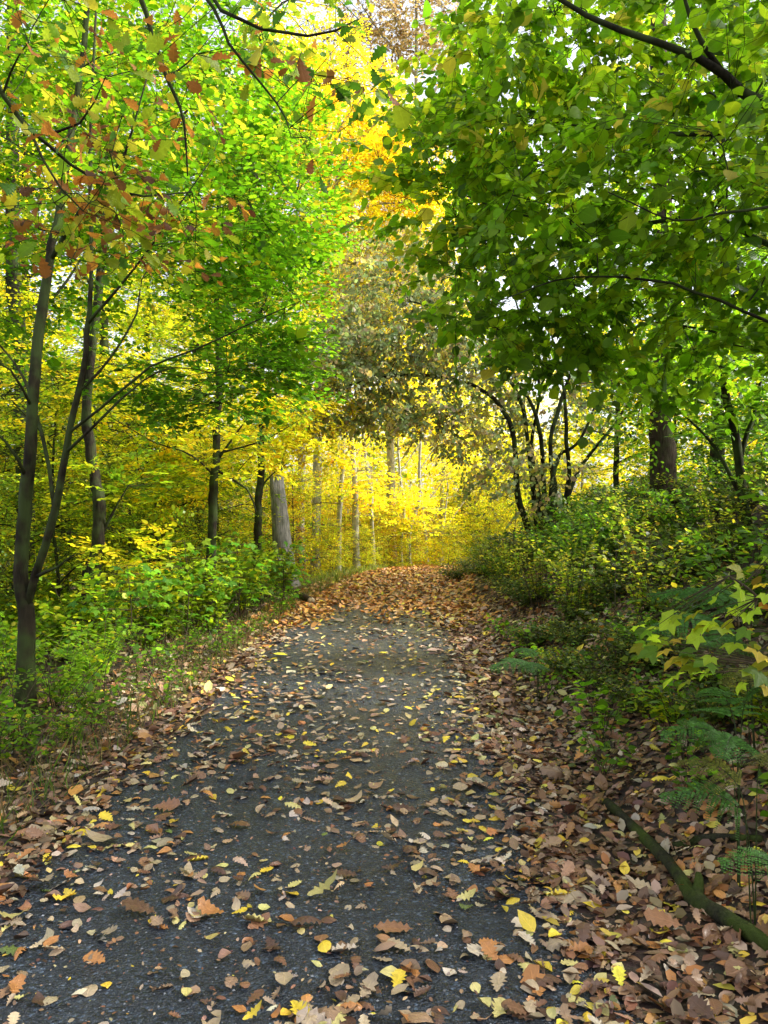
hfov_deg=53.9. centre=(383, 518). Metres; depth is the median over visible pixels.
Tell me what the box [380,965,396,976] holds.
fallen leaf
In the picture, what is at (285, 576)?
lime shrub
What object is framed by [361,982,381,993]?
fallen leaf
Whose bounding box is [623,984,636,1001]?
fallen leaf
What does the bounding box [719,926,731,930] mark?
fallen leaf
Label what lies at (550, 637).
verge weed
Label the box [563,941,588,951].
fallen leaf
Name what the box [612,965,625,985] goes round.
fallen leaf
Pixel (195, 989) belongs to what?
fallen leaf
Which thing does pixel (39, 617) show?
undergrowth shrub
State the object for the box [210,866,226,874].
fallen leaf
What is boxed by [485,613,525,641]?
verge weed
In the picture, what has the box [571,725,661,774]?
verge weed
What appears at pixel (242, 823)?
fallen leaf
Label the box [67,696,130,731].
verge weed
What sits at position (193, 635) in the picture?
verge weed
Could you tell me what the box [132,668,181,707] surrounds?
verge weed
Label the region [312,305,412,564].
birch tree
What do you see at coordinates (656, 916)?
fallen leaf
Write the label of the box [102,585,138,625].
undergrowth shrub
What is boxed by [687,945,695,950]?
fallen leaf
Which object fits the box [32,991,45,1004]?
fallen leaf
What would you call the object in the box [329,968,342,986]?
fallen leaf
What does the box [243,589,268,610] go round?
verge weed
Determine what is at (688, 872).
fallen leaf
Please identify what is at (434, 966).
fallen leaf
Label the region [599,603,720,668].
leafy shrub
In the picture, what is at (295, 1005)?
fallen leaf
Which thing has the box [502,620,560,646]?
bramble shrub
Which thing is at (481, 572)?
tall shrub
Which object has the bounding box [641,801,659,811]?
fallen leaf
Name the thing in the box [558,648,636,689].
bramble shrub
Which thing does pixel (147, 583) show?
maple sapling
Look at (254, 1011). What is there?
fallen leaf
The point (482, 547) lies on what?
tall shrub
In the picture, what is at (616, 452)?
autumn tree
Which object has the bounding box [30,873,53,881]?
fallen leaf
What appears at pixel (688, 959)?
fallen leaf
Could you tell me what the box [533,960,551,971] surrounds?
fallen leaf
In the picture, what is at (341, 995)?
fallen leaf
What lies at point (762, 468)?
bramble shrub
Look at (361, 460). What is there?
autumn tree
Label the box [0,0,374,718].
beech tree
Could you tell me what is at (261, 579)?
lime shrub
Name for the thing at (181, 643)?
verge weed
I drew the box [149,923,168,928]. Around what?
fallen leaf
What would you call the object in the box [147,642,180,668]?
verge weed
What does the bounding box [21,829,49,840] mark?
fallen leaf
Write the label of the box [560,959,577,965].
fallen leaf
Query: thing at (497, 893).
fallen leaf
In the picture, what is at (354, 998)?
fallen leaf
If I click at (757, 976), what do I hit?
fallen leaf
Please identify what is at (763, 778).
verge weed
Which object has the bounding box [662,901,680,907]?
fallen leaf
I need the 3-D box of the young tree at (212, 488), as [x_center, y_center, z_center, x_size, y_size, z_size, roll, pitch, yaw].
[-2.723,-2.084,11.537,4.142,7.668,3.129,0,0,24]
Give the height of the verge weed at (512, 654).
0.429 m
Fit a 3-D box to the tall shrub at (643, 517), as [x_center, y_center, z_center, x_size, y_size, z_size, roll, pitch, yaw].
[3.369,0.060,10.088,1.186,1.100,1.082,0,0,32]
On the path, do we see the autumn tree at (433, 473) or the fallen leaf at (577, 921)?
the fallen leaf at (577, 921)
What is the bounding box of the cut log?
[294,591,310,602]
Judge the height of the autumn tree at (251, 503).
19.343 m
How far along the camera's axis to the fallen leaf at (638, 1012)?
2.43 m
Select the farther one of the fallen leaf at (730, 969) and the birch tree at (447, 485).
the birch tree at (447, 485)
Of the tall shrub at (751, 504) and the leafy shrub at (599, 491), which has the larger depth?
the leafy shrub at (599, 491)
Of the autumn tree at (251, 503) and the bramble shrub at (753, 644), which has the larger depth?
the autumn tree at (251, 503)
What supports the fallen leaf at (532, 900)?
on the path
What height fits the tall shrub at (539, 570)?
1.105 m
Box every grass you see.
[0,574,350,846]
[297,560,422,585]
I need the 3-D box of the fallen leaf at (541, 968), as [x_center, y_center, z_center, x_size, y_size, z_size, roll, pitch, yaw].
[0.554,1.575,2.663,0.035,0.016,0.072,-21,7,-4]
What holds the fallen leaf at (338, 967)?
on the path
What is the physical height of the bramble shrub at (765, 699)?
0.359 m
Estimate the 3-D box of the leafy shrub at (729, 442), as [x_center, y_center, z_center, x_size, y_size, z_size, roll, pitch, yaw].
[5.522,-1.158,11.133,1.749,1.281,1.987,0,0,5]
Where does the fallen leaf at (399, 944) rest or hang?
on the path
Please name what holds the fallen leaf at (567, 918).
on the path
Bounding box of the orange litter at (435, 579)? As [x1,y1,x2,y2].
[240,563,499,627]
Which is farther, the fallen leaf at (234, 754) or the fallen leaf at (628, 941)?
the fallen leaf at (234, 754)
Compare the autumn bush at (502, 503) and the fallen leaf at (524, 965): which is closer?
the fallen leaf at (524, 965)
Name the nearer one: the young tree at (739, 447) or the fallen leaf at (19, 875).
the fallen leaf at (19, 875)
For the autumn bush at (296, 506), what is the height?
3.436 m
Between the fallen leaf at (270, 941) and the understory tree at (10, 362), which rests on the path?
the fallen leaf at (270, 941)
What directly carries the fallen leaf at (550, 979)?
on the path
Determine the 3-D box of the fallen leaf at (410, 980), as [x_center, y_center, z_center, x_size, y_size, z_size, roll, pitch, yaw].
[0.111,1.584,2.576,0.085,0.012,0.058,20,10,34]
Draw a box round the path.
[0,569,635,1023]
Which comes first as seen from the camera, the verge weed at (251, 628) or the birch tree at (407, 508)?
the verge weed at (251, 628)
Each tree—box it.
[0,0,253,584]
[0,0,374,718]
[0,0,414,294]
[0,6,198,638]
[0,19,181,563]
[0,113,98,544]
[0,209,42,518]
[0,211,224,660]
[0,324,155,619]
[0,337,200,628]
[0,339,91,592]
[0,356,164,606]
[0,433,46,644]
[29,157,248,565]
[41,387,232,610]
[42,267,163,565]
[47,378,280,610]
[73,48,319,566]
[73,152,344,633]
[118,298,254,561]
[130,177,315,563]
[140,426,301,578]
[171,82,412,575]
[181,299,361,604]
[227,0,515,574]
[265,210,633,537]
[287,249,437,532]
[298,210,387,570]
[303,0,477,560]
[305,281,387,567]
[312,126,484,561]
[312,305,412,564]
[331,0,767,449]
[361,335,450,565]
[374,278,521,564]
[381,336,465,562]
[395,370,465,564]
[408,404,490,564]
[409,315,526,551]
[465,355,581,536]
[529,264,704,498]
[543,374,631,496]
[559,0,767,480]
[576,0,711,528]
[593,185,767,542]
[607,361,733,484]
[649,10,767,444]
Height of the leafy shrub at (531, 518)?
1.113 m
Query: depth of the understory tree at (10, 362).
13.36 m
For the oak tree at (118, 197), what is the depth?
3.37 m
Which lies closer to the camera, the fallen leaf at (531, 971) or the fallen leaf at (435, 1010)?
the fallen leaf at (435, 1010)
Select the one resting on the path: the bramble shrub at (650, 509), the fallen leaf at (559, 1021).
the fallen leaf at (559, 1021)
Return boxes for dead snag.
[269,464,299,589]
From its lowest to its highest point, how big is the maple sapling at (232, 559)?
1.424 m
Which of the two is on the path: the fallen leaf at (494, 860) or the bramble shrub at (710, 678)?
the fallen leaf at (494, 860)
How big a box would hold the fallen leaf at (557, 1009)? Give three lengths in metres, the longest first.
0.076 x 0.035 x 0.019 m
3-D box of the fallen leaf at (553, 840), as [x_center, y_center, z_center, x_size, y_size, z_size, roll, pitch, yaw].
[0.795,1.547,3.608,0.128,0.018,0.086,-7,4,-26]
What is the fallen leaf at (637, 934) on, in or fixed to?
on the ground at (628, 963)
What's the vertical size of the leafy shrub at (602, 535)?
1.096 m
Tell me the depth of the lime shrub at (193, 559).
11.44 m
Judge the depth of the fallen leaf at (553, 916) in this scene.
3.01 m
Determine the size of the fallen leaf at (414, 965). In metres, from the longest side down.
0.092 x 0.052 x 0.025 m
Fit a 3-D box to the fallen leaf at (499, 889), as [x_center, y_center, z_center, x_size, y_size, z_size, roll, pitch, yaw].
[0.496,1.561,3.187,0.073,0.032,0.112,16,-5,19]
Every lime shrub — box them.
[1,556,77,637]
[36,558,139,653]
[51,540,130,621]
[106,552,205,646]
[145,531,239,625]
[173,555,247,635]
[196,534,247,589]
[202,542,278,618]
[216,536,273,607]
[262,533,305,588]
[266,547,308,595]
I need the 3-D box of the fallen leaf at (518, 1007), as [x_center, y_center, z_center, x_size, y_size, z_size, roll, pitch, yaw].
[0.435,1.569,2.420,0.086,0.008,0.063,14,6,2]
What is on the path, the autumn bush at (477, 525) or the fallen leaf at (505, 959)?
the fallen leaf at (505, 959)
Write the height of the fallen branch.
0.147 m
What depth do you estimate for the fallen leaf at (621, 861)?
3.45 m
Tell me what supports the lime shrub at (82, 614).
on the ground at (628, 963)
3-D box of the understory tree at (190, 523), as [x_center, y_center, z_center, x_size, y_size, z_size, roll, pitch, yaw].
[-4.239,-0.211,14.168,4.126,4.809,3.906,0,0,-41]
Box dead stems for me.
[479,445,767,669]
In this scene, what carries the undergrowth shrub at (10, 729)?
on the ground at (628, 963)
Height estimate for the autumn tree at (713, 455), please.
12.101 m
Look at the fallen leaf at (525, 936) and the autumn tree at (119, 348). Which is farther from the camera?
the autumn tree at (119, 348)
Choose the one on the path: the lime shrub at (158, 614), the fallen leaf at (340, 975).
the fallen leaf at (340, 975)
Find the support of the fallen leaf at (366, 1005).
on the path
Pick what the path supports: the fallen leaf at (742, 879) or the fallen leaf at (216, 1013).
the fallen leaf at (216, 1013)
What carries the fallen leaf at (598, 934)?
on the ground at (628, 963)
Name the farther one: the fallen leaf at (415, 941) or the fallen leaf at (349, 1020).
the fallen leaf at (415, 941)
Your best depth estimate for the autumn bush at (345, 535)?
25.16 m
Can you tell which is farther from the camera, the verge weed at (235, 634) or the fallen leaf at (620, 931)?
the verge weed at (235, 634)
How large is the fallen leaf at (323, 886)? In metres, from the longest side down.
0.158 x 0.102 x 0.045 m
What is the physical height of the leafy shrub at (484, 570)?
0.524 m
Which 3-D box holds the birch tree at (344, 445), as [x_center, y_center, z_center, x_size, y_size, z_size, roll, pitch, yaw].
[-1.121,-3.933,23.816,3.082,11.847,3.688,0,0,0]
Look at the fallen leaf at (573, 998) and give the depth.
2.48 m
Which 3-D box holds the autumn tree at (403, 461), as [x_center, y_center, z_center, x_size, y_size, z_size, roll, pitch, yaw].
[-0.047,-7.200,33.049,10.157,19.343,9.605,0,0,5]
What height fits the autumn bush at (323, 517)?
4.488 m
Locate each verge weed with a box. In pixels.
[0,690,52,751]
[9,724,72,764]
[57,672,128,719]
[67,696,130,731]
[69,672,107,695]
[113,635,173,677]
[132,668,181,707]
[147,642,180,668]
[162,636,194,659]
[165,658,209,687]
[180,618,210,638]
[180,627,207,651]
[190,629,232,657]
[195,612,229,635]
[212,620,245,647]
[223,598,243,618]
[234,616,265,633]
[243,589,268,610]
[258,607,277,621]
[263,580,279,602]
[269,592,291,608]
[273,597,296,614]
[276,589,296,602]
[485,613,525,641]
[506,637,553,678]
[509,616,555,652]
[521,659,572,698]
[553,680,635,742]
[561,641,609,678]
[562,670,638,721]
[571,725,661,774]
[600,676,648,696]
[619,661,706,704]
[626,665,697,725]
[659,699,740,759]
[663,738,742,797]
[696,669,764,722]
[731,712,767,752]
[748,769,767,816]
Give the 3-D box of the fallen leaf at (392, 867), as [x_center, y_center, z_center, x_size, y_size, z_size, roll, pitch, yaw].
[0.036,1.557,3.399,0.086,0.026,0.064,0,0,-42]
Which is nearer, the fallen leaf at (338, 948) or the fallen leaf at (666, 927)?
the fallen leaf at (338, 948)
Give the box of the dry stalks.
[0,571,299,786]
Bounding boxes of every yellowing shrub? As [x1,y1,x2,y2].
[531,643,587,671]
[615,685,708,725]
[727,684,767,728]
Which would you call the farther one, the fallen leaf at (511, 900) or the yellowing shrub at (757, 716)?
the yellowing shrub at (757, 716)
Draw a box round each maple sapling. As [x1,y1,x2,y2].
[67,563,187,655]
[137,538,237,635]
[197,531,276,624]
[246,541,316,604]
[626,552,767,711]
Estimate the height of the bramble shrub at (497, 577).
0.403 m
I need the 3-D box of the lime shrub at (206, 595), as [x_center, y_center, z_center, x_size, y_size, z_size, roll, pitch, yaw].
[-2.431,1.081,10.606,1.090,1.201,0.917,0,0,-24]
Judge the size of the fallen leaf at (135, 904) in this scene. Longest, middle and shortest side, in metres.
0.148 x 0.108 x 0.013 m
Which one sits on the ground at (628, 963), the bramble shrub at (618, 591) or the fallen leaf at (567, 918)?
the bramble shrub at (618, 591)
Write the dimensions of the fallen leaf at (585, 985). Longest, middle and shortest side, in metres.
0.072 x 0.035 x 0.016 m
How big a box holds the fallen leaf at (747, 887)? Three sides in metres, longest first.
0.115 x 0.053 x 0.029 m
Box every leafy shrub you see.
[470,534,497,557]
[473,557,507,579]
[477,552,531,580]
[514,501,571,532]
[514,520,575,568]
[524,490,614,533]
[527,510,635,584]
[529,527,609,576]
[541,565,613,608]
[542,496,627,542]
[543,506,617,553]
[554,500,613,531]
[558,484,613,505]
[558,500,656,566]
[580,484,636,523]
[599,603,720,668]
[609,477,649,502]
[613,473,677,497]
[621,484,731,542]
[626,451,717,492]
[644,516,767,631]
[679,450,766,500]
[706,393,767,479]
[714,441,767,507]
[728,474,767,566]
[741,459,767,495]
[752,424,767,449]
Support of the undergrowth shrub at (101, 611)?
on the ground at (628, 963)
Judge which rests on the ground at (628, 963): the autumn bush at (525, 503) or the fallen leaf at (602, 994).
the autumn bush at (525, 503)
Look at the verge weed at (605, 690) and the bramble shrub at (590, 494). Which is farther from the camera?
the bramble shrub at (590, 494)
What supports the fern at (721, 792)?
on the ground at (628, 963)
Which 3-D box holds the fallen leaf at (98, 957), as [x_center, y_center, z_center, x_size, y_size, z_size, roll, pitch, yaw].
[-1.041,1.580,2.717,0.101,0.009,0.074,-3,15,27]
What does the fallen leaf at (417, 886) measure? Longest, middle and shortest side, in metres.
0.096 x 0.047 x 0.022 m
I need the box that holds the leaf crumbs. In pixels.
[0,651,767,1023]
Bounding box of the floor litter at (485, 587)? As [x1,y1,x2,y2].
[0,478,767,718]
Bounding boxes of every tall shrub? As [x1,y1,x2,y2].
[460,531,508,582]
[463,535,485,562]
[467,535,493,561]
[470,526,528,585]
[473,534,541,595]
[502,535,562,610]
[517,502,574,538]
[524,528,612,622]
[562,496,611,543]
[579,495,748,639]
[591,483,684,557]
[623,461,698,502]
[663,476,766,559]
[709,440,766,508]
[712,462,767,549]
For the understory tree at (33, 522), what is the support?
on the ground at (628, 963)
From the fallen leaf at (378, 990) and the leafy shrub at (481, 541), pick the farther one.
the leafy shrub at (481, 541)
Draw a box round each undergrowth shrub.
[0,579,77,610]
[0,588,41,635]
[0,596,65,655]
[0,603,56,680]
[0,621,51,687]
[0,629,105,709]
[0,660,36,717]
[0,703,34,763]
[6,593,100,654]
[36,600,117,659]
[36,707,92,742]
[39,671,107,714]
[43,612,151,685]
[57,612,147,676]
[63,590,139,631]
[84,629,137,661]
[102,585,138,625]
[120,587,179,628]
[126,617,172,649]
[140,580,196,622]
[148,607,192,639]
[170,608,200,634]
[217,584,241,618]
[263,573,278,596]
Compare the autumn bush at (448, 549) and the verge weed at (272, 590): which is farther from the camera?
the autumn bush at (448, 549)
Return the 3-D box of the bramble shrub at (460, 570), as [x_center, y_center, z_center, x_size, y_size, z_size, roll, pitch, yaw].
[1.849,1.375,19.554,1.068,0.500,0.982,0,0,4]
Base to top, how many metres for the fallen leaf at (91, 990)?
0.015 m
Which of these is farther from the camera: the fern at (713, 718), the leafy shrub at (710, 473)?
the leafy shrub at (710, 473)
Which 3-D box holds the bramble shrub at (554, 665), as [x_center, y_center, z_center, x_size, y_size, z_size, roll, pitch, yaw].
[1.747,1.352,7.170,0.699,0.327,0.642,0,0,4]
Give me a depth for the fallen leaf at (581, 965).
2.66 m
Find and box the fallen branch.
[602,798,767,951]
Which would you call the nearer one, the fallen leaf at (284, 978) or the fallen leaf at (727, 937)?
the fallen leaf at (284, 978)
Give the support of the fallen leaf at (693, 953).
on the ground at (628, 963)
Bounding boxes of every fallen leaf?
[0,908,29,918]
[4,889,29,893]
[9,973,26,992]
[14,873,38,878]
[14,947,26,960]
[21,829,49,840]
[27,811,53,816]
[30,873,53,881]
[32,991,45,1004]
[42,945,65,949]
[82,949,104,963]
[82,984,97,996]
[85,829,116,841]
[100,925,117,934]
[105,840,136,847]
[121,896,155,914]
[124,843,141,849]
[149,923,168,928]
[153,797,179,811]
[153,812,174,820]
[168,1011,180,1017]
[169,884,183,900]
[179,868,196,877]
[183,852,201,861]
[187,907,209,917]
[187,985,199,995]
[198,896,223,914]
[200,997,214,1004]
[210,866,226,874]
[210,888,219,897]
[211,1010,220,1016]
[224,976,237,987]
[228,751,247,761]
[228,820,249,825]
[242,959,256,966]
[243,1000,261,1019]
[244,913,272,921]
[246,989,263,1003]
[247,912,269,928]
[265,936,280,949]
[271,874,281,880]
[273,955,286,965]
[275,972,292,984]
[277,914,293,921]
[290,916,323,924]
[290,1000,309,1014]
[299,1000,312,1008]
[307,869,336,895]
[314,934,328,940]
[318,1005,338,1020]
[329,963,349,976]
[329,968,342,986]
[331,1009,346,1023]
[332,943,358,951]
[333,972,350,978]
[334,868,356,876]
[334,1005,357,1013]
[335,990,346,1001]
[339,994,359,1003]
[339,1016,355,1023]
[340,1000,361,1010]
[349,937,357,945]
[350,956,361,968]
[358,1001,375,1010]
[359,971,378,996]
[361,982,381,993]
[368,1005,391,1014]
[372,956,391,961]
[374,941,395,950]
[376,919,412,932]
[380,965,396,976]
[381,831,397,842]
[381,861,400,869]
[387,937,409,950]
[390,969,406,986]
[391,984,407,994]
[393,803,415,812]
[399,962,411,971]
[399,1010,410,1021]
[400,959,420,969]
[401,1012,433,1023]
[402,845,413,852]
[406,976,423,987]
[409,969,419,976]
[411,938,420,948]
[411,945,428,951]
[413,838,425,843]
[413,883,422,893]
[414,984,430,996]
[419,937,435,943]
[425,959,440,972]
[431,1006,449,1015]
[446,887,458,898]
[456,888,475,900]
[466,943,484,956]
[468,863,489,872]
[478,937,497,944]
[480,856,510,864]
[480,941,498,959]
[483,892,502,900]
[489,972,506,991]
[491,890,513,897]
[492,997,506,1016]
[494,886,508,895]
[494,945,502,952]
[498,954,513,963]
[504,881,519,890]
[504,1001,532,1020]
[505,875,530,880]
[506,897,519,903]
[507,953,524,962]
[507,1000,531,1014]
[511,917,521,926]
[518,897,537,903]
[518,910,535,931]
[518,931,535,944]
[518,962,532,971]
[520,964,547,995]
[520,979,539,995]
[521,865,538,879]
[523,999,539,1012]
[526,996,535,1001]
[526,1012,544,1018]
[530,888,540,902]
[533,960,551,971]
[534,999,546,1006]
[535,958,544,973]
[535,974,561,986]
[536,1007,552,1018]
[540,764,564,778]
[540,836,561,848]
[545,1007,560,1020]
[546,888,567,894]
[546,938,568,951]
[548,928,561,936]
[549,912,559,919]
[556,893,573,903]
[556,1018,567,1023]
[557,915,569,922]
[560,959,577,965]
[560,992,580,1003]
[561,966,579,973]
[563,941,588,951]
[563,973,575,983]
[565,816,583,833]
[568,872,577,887]
[568,936,579,945]
[568,995,586,1003]
[569,847,581,860]
[570,890,587,905]
[572,919,581,925]
[573,962,587,969]
[575,834,587,846]
[575,922,592,941]
[578,949,618,959]
[579,981,592,993]
[583,797,598,815]
[583,901,601,907]
[589,884,599,891]
[591,978,611,988]
[592,999,603,1013]
[594,931,605,941]
[595,944,613,953]
[596,988,607,998]
[596,1002,608,1015]
[606,987,620,998]
[608,938,632,944]
[611,962,624,973]
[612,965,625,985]
[613,929,624,946]
[616,858,629,867]
[616,925,638,935]
[618,926,640,938]
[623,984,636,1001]
[627,878,651,889]
[627,912,638,918]
[630,863,655,871]
[630,1008,643,1018]
[631,985,640,992]
[635,1001,650,1017]
[639,965,654,981]
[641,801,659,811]
[643,907,681,928]
[645,960,661,974]
[648,928,666,938]
[648,953,667,962]
[649,975,663,981]
[650,926,668,933]
[658,1014,679,1021]
[660,837,670,852]
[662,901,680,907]
[674,948,698,959]
[683,869,694,876]
[683,954,695,965]
[686,1013,697,1019]
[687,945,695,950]
[687,994,714,1018]
[691,968,704,987]
[701,933,723,944]
[702,923,719,944]
[704,942,719,952]
[706,874,724,887]
[708,998,722,1014]
[713,824,728,832]
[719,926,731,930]
[719,929,737,942]
[722,820,734,827]
[724,928,740,943]
[725,957,752,979]
[727,942,741,955]
[732,872,754,884]
[733,910,748,917]
[739,883,762,895]
[742,994,755,1005]
[749,972,762,979]
[751,890,763,902]
[752,942,767,957]
[755,920,767,935]
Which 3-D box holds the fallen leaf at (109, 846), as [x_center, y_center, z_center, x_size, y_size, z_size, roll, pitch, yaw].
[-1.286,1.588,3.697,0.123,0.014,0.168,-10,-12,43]
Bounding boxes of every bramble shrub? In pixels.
[435,563,473,580]
[453,556,473,568]
[468,557,486,570]
[469,565,485,577]
[474,558,503,574]
[480,534,524,566]
[481,573,530,592]
[487,527,567,557]
[489,576,547,593]
[492,529,570,566]
[492,578,559,607]
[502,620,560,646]
[532,645,603,676]
[538,614,597,643]
[542,588,620,624]
[546,621,603,647]
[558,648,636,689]
[560,557,651,604]
[566,539,666,583]
[575,607,666,652]
[582,485,635,502]
[584,640,628,665]
[586,497,627,516]
[588,618,716,675]
[597,670,675,716]
[606,536,725,587]
[613,488,693,522]
[618,494,697,536]
[627,577,725,617]
[641,520,729,556]
[647,473,723,512]
[653,519,765,573]
[657,637,764,697]
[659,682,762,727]
[666,477,763,520]
[711,618,767,677]
[732,678,767,706]
[738,462,767,495]
[746,563,767,618]
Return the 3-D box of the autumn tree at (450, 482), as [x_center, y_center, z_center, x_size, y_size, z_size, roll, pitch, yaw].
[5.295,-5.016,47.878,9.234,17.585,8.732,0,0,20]
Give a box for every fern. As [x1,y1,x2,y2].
[489,648,549,700]
[647,585,755,749]
[659,683,765,890]
[659,753,767,925]
[717,846,767,880]
[718,664,767,692]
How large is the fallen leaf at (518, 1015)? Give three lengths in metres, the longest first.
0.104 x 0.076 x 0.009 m
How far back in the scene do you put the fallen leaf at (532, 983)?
2.54 m
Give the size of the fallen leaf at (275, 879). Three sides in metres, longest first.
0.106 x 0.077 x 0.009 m
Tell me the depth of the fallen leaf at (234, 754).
4.91 m
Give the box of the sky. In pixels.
[0,0,767,546]
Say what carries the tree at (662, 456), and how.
on the ground at (628, 963)
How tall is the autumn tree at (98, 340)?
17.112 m
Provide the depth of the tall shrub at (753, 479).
6.33 m
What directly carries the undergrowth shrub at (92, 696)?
on the ground at (628, 963)
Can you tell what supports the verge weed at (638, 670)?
on the ground at (628, 963)
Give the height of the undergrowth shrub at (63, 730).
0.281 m
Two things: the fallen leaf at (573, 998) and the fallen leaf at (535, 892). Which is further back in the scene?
the fallen leaf at (535, 892)
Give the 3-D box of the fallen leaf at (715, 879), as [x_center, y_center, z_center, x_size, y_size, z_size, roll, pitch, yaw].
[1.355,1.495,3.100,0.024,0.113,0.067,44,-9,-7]
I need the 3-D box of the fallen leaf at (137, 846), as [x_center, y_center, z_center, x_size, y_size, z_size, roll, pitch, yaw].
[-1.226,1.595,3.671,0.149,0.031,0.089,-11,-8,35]
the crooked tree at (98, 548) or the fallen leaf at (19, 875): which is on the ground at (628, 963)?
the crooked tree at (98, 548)
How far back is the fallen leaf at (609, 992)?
2.53 m
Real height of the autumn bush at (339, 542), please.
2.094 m
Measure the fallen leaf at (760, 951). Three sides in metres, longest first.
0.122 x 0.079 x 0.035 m
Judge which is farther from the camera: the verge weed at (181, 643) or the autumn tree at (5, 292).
the autumn tree at (5, 292)
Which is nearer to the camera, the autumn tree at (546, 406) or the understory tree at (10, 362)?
the understory tree at (10, 362)
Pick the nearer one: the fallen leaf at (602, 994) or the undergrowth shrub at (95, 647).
the fallen leaf at (602, 994)
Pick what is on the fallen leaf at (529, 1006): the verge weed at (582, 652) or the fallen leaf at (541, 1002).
the fallen leaf at (541, 1002)
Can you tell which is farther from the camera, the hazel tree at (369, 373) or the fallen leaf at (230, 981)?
the hazel tree at (369, 373)
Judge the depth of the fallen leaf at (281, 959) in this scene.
2.68 m
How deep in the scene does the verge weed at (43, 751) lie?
4.92 m
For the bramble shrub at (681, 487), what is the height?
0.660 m
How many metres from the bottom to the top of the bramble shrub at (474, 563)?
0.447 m
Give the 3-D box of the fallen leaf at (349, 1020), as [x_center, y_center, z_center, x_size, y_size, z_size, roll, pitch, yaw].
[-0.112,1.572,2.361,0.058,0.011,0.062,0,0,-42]
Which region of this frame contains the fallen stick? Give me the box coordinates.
[649,833,763,852]
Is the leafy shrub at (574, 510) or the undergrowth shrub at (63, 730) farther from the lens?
the leafy shrub at (574, 510)
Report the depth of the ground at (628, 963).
4.41 m
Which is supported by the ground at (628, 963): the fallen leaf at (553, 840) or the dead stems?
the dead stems
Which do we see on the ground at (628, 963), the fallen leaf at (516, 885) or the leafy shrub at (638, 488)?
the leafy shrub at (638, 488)
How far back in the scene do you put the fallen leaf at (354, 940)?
2.81 m
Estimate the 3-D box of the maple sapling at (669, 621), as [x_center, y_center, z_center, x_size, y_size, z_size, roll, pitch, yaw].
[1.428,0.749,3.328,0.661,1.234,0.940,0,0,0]
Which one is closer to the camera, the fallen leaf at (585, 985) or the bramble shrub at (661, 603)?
the fallen leaf at (585, 985)
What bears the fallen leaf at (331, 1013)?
on the path
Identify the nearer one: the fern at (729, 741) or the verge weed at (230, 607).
the fern at (729, 741)
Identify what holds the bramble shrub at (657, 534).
on the ground at (628, 963)
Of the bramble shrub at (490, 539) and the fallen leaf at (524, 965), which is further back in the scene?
the bramble shrub at (490, 539)
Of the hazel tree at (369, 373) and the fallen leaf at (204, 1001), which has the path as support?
the fallen leaf at (204, 1001)
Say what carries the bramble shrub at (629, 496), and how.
on the ground at (628, 963)
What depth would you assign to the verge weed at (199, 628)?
9.81 m
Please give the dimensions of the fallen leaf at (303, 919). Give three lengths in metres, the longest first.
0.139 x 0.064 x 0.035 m
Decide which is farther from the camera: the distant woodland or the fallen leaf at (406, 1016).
the distant woodland
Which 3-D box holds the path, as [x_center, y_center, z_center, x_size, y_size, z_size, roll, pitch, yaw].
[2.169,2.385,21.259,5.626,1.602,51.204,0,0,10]
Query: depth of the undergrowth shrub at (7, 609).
12.82 m
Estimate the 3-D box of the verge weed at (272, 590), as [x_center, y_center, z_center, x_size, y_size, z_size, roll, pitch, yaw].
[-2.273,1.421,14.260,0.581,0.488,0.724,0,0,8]
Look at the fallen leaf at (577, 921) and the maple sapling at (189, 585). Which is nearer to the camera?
the fallen leaf at (577, 921)
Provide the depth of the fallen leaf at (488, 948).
2.74 m
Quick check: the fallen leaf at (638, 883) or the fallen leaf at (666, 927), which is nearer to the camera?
the fallen leaf at (666, 927)
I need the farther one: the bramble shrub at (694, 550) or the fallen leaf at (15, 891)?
the bramble shrub at (694, 550)
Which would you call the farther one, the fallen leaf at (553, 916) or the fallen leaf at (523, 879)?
the fallen leaf at (523, 879)
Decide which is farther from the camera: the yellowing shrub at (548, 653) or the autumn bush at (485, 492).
the autumn bush at (485, 492)
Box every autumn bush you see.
[119,441,288,589]
[123,455,254,577]
[221,486,333,579]
[239,463,361,580]
[294,481,378,571]
[302,516,363,575]
[320,506,376,571]
[321,489,403,568]
[341,523,388,570]
[342,508,404,566]
[363,501,419,566]
[365,501,426,564]
[366,491,448,561]
[385,519,434,566]
[406,508,465,564]
[419,485,498,564]
[424,446,530,563]
[424,521,472,565]
[450,500,511,558]
[451,465,530,551]
[461,459,549,543]
[502,457,596,531]
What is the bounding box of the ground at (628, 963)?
[0,481,767,1023]
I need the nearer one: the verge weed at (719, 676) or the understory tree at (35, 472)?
the verge weed at (719, 676)
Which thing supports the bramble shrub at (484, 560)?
on the ground at (628, 963)
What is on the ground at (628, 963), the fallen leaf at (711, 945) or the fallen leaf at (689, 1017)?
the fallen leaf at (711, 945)
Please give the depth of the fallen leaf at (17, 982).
2.56 m
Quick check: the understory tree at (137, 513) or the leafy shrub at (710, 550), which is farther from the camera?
the understory tree at (137, 513)
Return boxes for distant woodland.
[0,297,767,588]
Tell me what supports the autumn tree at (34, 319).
on the ground at (628, 963)
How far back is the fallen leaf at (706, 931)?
2.82 m
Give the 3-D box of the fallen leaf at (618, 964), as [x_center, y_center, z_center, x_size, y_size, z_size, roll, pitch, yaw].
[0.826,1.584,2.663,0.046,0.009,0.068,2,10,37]

